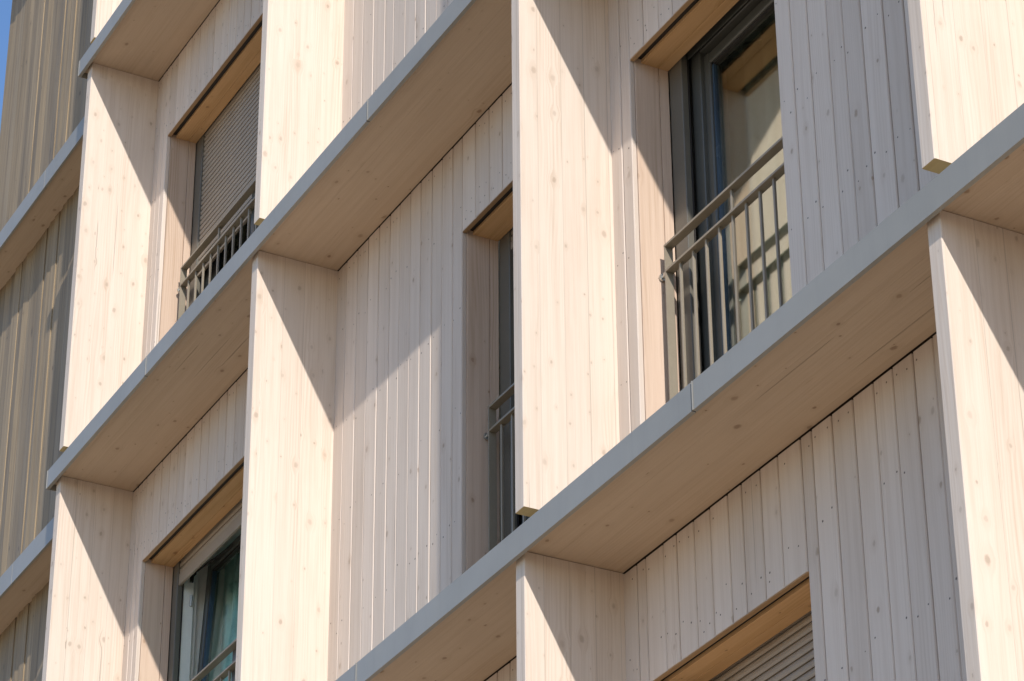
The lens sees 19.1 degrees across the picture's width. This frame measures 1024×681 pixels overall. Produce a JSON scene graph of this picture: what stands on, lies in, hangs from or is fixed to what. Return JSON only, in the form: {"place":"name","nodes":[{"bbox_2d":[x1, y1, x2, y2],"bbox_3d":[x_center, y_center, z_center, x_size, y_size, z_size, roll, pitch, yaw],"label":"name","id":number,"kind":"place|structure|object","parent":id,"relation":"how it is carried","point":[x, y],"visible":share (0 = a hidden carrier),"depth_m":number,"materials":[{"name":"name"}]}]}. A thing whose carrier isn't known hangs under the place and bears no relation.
{"place":"outdoors","nodes":[
{"label":"outdoors","id":0,"kind":"place"},
{"bbox_2d":[0,0,11,128],"label":"sky","id":1,"kind":"structure","parent":0,"point":[5,5],"materials":[{"name":"blue"}]},
{"bbox_2d":[42,0,1023,680],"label":"timber building","id":2,"kind":"structure","parent":0,"point":[466,212],"depth_m":13.39,"materials":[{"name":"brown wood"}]},
{"bbox_2d":[0,0,172,680],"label":"timber wing","id":3,"kind":"structure","parent":2,"relation":"attached to","point":[43,114],"depth_m":21.17,"materials":[{"name":"beige wood"}]},
{"bbox_2d":[190,638,236,680],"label":"railing","id":4,"kind":"object","parent":2,"relation":"on","point":[215,662],"visible":0.21,"depth_m":16.69,"materials":[{"name":"grey metal"}]},
{"bbox_2d":[177,179,257,318],"bbox_3d":[-1.648,-0.229,17.979,0.053,1.425,1.741,14,-33,-24],"label":"railing","id":5,"kind":"object","parent":2,"relation":"on","point":[248,211],"visible":0.31,"depth_m":18.45,"materials":[{"name":"grey metal"}]},
{"bbox_2d":[220,552,239,680],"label":"curtain","id":6,"kind":"object","parent":2,"relation":"hanging from","point":[230,604],"visible":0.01,"depth_m":17.95,"materials":[{"name":"teal fabric"}]},
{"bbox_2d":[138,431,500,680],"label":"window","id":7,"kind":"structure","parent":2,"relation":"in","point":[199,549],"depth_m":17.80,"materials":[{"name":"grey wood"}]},
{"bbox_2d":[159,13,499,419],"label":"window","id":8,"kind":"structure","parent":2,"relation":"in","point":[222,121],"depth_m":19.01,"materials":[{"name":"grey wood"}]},
{"bbox_2d":[483,383,525,551],"bbox_3d":[0.152,0.682,13.581,0.042,1.375,1.155,14,-33,-24],"label":"railing","id":9,"kind":"object","parent":2,"relation":"on","point":[494,427],"visible":0.16,"depth_m":14.09,"materials":[{"name":"grey metal"}]},
{"bbox_2d":[463,71,681,570],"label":"window","id":10,"kind":"structure","parent":2,"relation":"in","point":[494,224],"depth_m":14.50,"materials":[{"name":"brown wood"}]},
{"bbox_2d":[630,0,775,419],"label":"window","id":11,"kind":"structure","parent":2,"relation":"in","point":[696,45],"depth_m":13.27,"materials":[{"name":"grey wood"}]},
{"bbox_2d":[659,137,784,399],"bbox_3d":[0.915,-0.036,12.338,0.042,1.375,1.155,14,-33,-24],"label":"railing","id":12,"kind":"object","parent":2,"relation":"on","point":[726,193],"visible":0.43,"depth_m":12.63,"materials":[{"name":"grey metal"}]},
{"bbox_2d":[653,571,815,680],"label":"window","id":13,"kind":"structure","parent":2,"relation":"in","point":[774,641],"depth_m":11.64,"materials":[{"name":"brown wood"}]},
{"bbox_2d":[726,24,791,339],"bbox_3d":[1.242,-0.424,12.766,0.056,2.430,1.180,14,-33,-24],"label":"curtain","id":14,"kind":"object","parent":2,"relation":"hanging from","point":[754,111],"visible":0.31,"depth_m":13.30,"materials":[{"name":"beige fabric"}]}
]}

